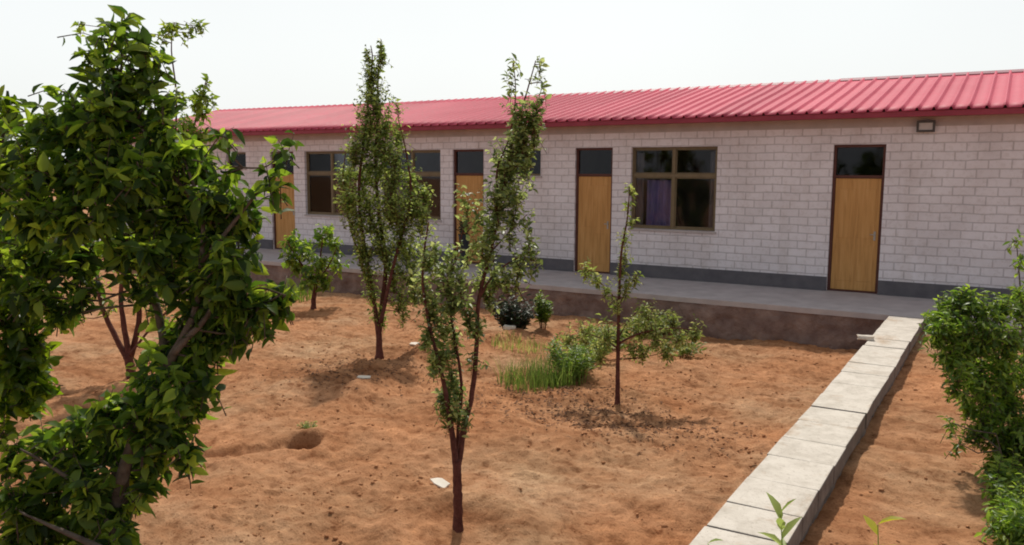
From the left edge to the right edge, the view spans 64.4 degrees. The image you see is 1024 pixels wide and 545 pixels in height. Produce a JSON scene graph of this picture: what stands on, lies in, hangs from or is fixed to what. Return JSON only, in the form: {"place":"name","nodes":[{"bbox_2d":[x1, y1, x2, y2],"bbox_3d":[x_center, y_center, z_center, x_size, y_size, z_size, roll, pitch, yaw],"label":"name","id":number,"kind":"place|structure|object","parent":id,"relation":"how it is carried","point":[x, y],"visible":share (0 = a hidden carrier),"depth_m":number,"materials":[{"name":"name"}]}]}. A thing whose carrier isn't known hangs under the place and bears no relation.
{"place":"outdoors","nodes":[
{"label":"outdoors","id":0,"kind":"place"},
{"bbox_2d":[455,219,471,266],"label":"potted shrub","id":1,"kind":"object","parent":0,"point":[465,242],"visible":0.56,"depth_m":18.25,"materials":[{"name":"green plant"}]},
{"bbox_2d":[0,177,1023,544],"bbox_3d":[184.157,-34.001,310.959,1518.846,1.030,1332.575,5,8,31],"label":"ground","id":2,"kind":"structure","parent":0,"point":[578,493],"depth_m":7.93,"materials":[{"name":"soil"}]},
{"bbox_2d":[0,84,64,444],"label":"broadleaf tree","id":3,"kind":"object","parent":2,"relation":"on","point":[27,380],"visible":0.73,"depth_m":4.51,"materials":[{"name":"green plant"}]},
{"bbox_2d":[70,18,220,378],"bbox_3d":[-4.802,-0.977,10.735,2.098,4.717,1.175,0,7,-1],"label":"fruit tree","id":4,"kind":"object","parent":2,"relation":"on","point":[127,350],"visible":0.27,"depth_m":10.68,"materials":[{"name":"green plant"}]},
{"bbox_2d":[0,5,303,544],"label":"broadleaf tree","id":5,"kind":"object","parent":2,"relation":"on","point":[222,312],"visible":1,"depth_m":4.12,"materials":[{"name":"green plant"}]},
{"bbox_2d":[261,280,311,302],"bbox_3d":[-5.001,0.396,17.599,1.440,0.419,1.388,-4,8,-29],"label":"leafy weed","id":6,"kind":"object","parent":2,"relation":"on","point":[302,294],"visible":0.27,"depth_m":17.51,"materials":[{"name":"green plant"}]},
{"bbox_2d":[297,421,317,428],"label":"leafy weed","id":7,"kind":"object","parent":2,"relation":"on","point":[306,425],"visible":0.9,"depth_m":8.43,"materials":[{"name":"green plant"}]},
{"bbox_2d":[277,223,349,308],"bbox_3d":[-3.968,-0.107,16.145,1.352,1.740,1.241,5,8,31],"label":"tree","id":8,"kind":"object","parent":2,"relation":"on","point":[308,272],"visible":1,"depth_m":15.99,"materials":[{"name":"green plant"}]},
{"bbox_2d":[357,375,370,378],"bbox_3d":[-1.847,1.303,10.150,0.166,0.020,0.079,2,10,2],"label":"paper scrap","id":9,"kind":"object","parent":2,"relation":"on","point":[363,376],"visible":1,"depth_m":10.14,"materials":[{"name":"white paper"}]},
{"bbox_2d":[333,38,438,359],"bbox_3d":[-1.847,-1.060,11.786,1.642,4.652,1.087,2,7,12],"label":"young tree","id":10,"kind":"object","parent":2,"relation":"on","point":[393,176],"visible":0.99,"depth_m":11.71,"materials":[{"name":"green plant"}]},
{"bbox_2d":[430,478,449,487],"bbox_3d":[-0.620,1.816,7.029,0.095,0.025,0.210,-16,20,-36],"label":"board scrap","id":11,"kind":"object","parent":2,"relation":"on","point":[441,482],"visible":0.91,"depth_m":7.02,"materials":[{"name":"white wood"}]},
{"bbox_2d":[408,53,551,532],"bbox_3d":[-0.237,0.171,6.303,1.120,3.695,0.604,-1,7,-9],"label":"young tree","id":12,"kind":"object","parent":2,"relation":"on","point":[519,151],"visible":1,"depth_m":6.25,"materials":[{"name":"green plant"}]},
{"bbox_2d":[503,325,515,329],"bbox_3d":[-0.039,0.901,13.333,0.195,0.060,0.133,5,14,14],"label":"stone chip","id":13,"kind":"object","parent":2,"relation":"on","point":[508,327],"visible":1,"depth_m":13.29,"materials":[{"name":"white stone"}]},
{"bbox_2d":[263,350,764,476],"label":"dry litter","id":14,"kind":"object","parent":2,"relation":"on","point":[590,410],"visible":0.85,"depth_m":9.42,"materials":[{"name":"brown plant"}]},
{"bbox_2d":[492,291,537,329],"bbox_3d":[0.025,0.657,13.657,0.883,0.798,0.782,5,8,31],"label":"dark shrub","id":15,"kind":"object","parent":2,"relation":"on","point":[516,318],"visible":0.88,"depth_m":13.56,"materials":[{"name":"green plant"}]},
{"bbox_2d":[491,328,548,353],"bbox_3d":[0.119,1.055,12.555,0.923,0.298,0.861,5,8,31],"label":"grass tuft","id":16,"kind":"object","parent":2,"relation":"on","point":[508,345],"visible":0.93,"depth_m":12.49,"materials":[{"name":"yellow plant"}]},
{"bbox_2d":[19,304,1022,544],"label":"soil clods","id":17,"kind":"object","parent":2,"relation":"on","point":[358,493],"visible":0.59,"depth_m":8.46,"materials":[{"name":"brown soil"}]},
{"bbox_2d":[491,352,557,393],"bbox_3d":[0.121,1.260,10.375,0.874,0.549,0.927,5,8,31],"label":"grass tuft","id":18,"kind":"object","parent":2,"relation":"on","point":[518,377],"visible":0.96,"depth_m":10.33,"materials":[{"name":"green plant"}]},
{"bbox_2d":[533,290,553,329],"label":"shrub","id":19,"kind":"object","parent":2,"relation":"on","point":[543,316],"visible":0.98,"depth_m":13.75,"materials":[{"name":"green plant"}]},
{"bbox_2d":[528,366,568,389],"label":"grass tuft","id":20,"kind":"object","parent":2,"relation":"on","point":[557,383],"visible":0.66,"depth_m":10.55,"materials":[{"name":"green plant"}]},
{"bbox_2d":[513,344,594,387],"bbox_3d":[0.616,1.201,10.926,1.204,0.555,1.216,5,8,31],"label":"grass tuft","id":21,"kind":"object","parent":2,"relation":"on","point":[569,376],"visible":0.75,"depth_m":10.70,"materials":[{"name":"green plant"}]},
{"bbox_2d":[543,336,601,378],"bbox_3d":[0.832,1.151,10.986,0.942,0.570,0.916,5,8,31],"label":"leafy weed","id":22,"kind":"object","parent":2,"relation":"on","point":[560,352],"visible":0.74,"depth_m":10.89,"materials":[{"name":"green plant"}]},
{"bbox_2d":[562,334,615,361],"bbox_3d":[1.136,1.109,11.723,0.924,0.375,0.809,5,8,31],"label":"leafy weed","id":23,"kind":"object","parent":2,"relation":"on","point":[595,339],"visible":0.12,"depth_m":11.61,"materials":[{"name":"green plant"}]},
{"bbox_2d":[580,323,632,342],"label":"leafy weed","id":24,"kind":"object","parent":2,"relation":"on","point":[624,334],"visible":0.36,"depth_m":13.04,"materials":[{"name":"green plant"}]},
{"bbox_2d":[555,183,706,404],"bbox_3d":[1.407,0.290,9.553,1.798,2.668,0.646,1,7,2],"label":"sapling","id":25,"kind":"object","parent":2,"relation":"on","point":[694,335],"visible":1,"depth_m":9.57,"materials":[{"name":"green plant"}]},
{"bbox_2d":[250,264,1020,349],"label":"retaining wall","id":26,"kind":"structure","parent":2,"relation":"on","point":[742,323],"depth_m":13.78,"materials":[{"name":"concrete"}]},
{"bbox_2d":[626,312,684,335],"bbox_3d":[2.385,0.866,13.669,0.948,0.395,0.915,5,8,31],"label":"leafy weed","id":27,"kind":"object","parent":2,"relation":"on","point":[661,325],"visible":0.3,"depth_m":13.59,"materials":[{"name":"green plant"}]},
{"bbox_2d":[659,336,706,358],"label":"leafy weed","id":28,"kind":"object","parent":2,"relation":"on","point":[687,350],"visible":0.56,"depth_m":12.15,"materials":[{"name":"green plant"}]},
{"bbox_2d":[758,492,800,544],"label":"weed shoot","id":29,"kind":"object","parent":2,"relation":"on","point":[781,522],"visible":1,"depth_m":3.64,"materials":[{"name":"green plant"}]},
{"bbox_2d":[689,316,923,544],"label":"block wall","id":30,"kind":"structure","parent":2,"relation":"on","point":[803,462],"depth_m":6.21,"materials":[{"name":"concrete"}]},
{"bbox_2d":[857,334,874,340],"bbox_3d":[4.545,0.836,10.456,0.207,0.058,0.124,2,7,17],"label":"brick piece","id":31,"kind":"object","parent":30,"relation":"on","point":[866,337],"visible":1,"depth_m":10.41,"materials":[{"name":"concrete"}]},
{"bbox_2d":[863,515,904,544],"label":"weed shoot","id":32,"kind":"object","parent":2,"relation":"on","point":[872,525],"visible":1,"depth_m":3.62,"materials":[{"name":"green plant"}]},
{"bbox_2d":[916,229,1023,544],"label":"leafy bush","id":33,"kind":"object","parent":2,"relation":"on","point":[963,350],"visible":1,"depth_m":6.30,"materials":[{"name":"green plant"}]},
{"bbox_2d":[0,0,1023,158],"label":"sky","id":34,"kind":"structure","parent":0,"point":[254,53],"materials":[{"name":"white"}]},
{"bbox_2d":[82,239,1021,331],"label":"pavement","id":35,"kind":"structure","parent":0,"point":[853,304],"depth_m":14.45,"materials":[{"name":"concrete"}]},
{"bbox_2d":[120,69,1023,303],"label":"brick house","id":36,"kind":"structure","parent":0,"point":[860,184],"depth_m":15.96,"materials":[{"name":"white brick"}]},
{"bbox_2d":[226,152,246,169],"bbox_3d":[-7.693,-3.120,22.803,0.870,0.482,0.170,5,8,31],"label":"window","id":37,"kind":"structure","parent":36,"relation":"in","point":[241,158],"depth_m":22.80,"materials":[{"name":"black glass"}]},
{"bbox_2d":[272,152,294,249],"bbox_3d":[-6.129,-1.934,22.030,0.860,2.634,0.112,5,8,31],"label":"door","id":38,"kind":"structure","parent":36,"relation":"in","point":[283,226],"depth_m":22.03,"materials":[{"name":"brown wood"}]},
{"bbox_2d":[304,151,354,217],"bbox_3d":[-4.667,-2.281,21.046,1.854,1.690,0.170,5,8,31],"label":"window","id":39,"kind":"structure","parent":36,"relation":"in","point":[321,194],"depth_m":21.26,"materials":[{"name":"brown glass"}]},
{"bbox_2d":[384,150,441,221],"bbox_3d":[-2.382,-2.110,19.750,1.849,1.690,0.315,5,8,31],"label":"window","id":40,"kind":"structure","parent":36,"relation":"in","point":[413,152],"depth_m":19.55,"materials":[{"name":"brown wood"}]},
{"bbox_2d":[454,149,483,263],"bbox_3d":[-0.967,-1.526,18.918,0.860,2.634,0.100,5,8,31],"label":"door","id":41,"kind":"structure","parent":36,"relation":"in","point":[474,184],"depth_m":18.90,"materials":[{"name":"brown wood"}]},
{"bbox_2d":[509,149,541,177],"bbox_3d":[0.291,-2.414,17.989,0.910,0.632,0.170,5,8,31],"label":"window","id":42,"kind":"structure","parent":36,"relation":"in","point":[531,175],"depth_m":17.87,"materials":[{"name":"brown"}]},
{"bbox_2d":[575,148,612,273],"bbox_3d":[1.756,-1.310,17.266,0.860,2.634,0.112,5,8,31],"label":"door","id":43,"kind":"structure","parent":36,"relation":"in","point":[593,191],"depth_m":17.28,"materials":[{"name":"brown wood"}]},
{"bbox_2d":[628,147,717,233],"bbox_3d":[3.261,-1.664,16.340,1.848,1.690,0.314,5,8,31],"label":"window","id":44,"kind":"structure","parent":36,"relation":"in","point":[661,194],"depth_m":16.55,"materials":[{"name":"brown wood"}]},
{"bbox_2d":[827,144,886,293],"bbox_3d":[6.179,-0.960,14.594,0.860,2.634,0.112,5,8,31],"label":"door","id":45,"kind":"structure","parent":36,"relation":"in","point":[857,200],"depth_m":14.60,"materials":[{"name":"brown wood"}]},
{"bbox_2d":[916,120,935,131],"bbox_3d":[6.994,-2.468,13.745,0.280,0.190,0.097,5,8,31],"label":"wall floodlight","id":46,"kind":"object","parent":36,"relation":"attached to","point":[926,126],"depth_m":13.71,"materials":[{"name":"black glass"}]}
]}

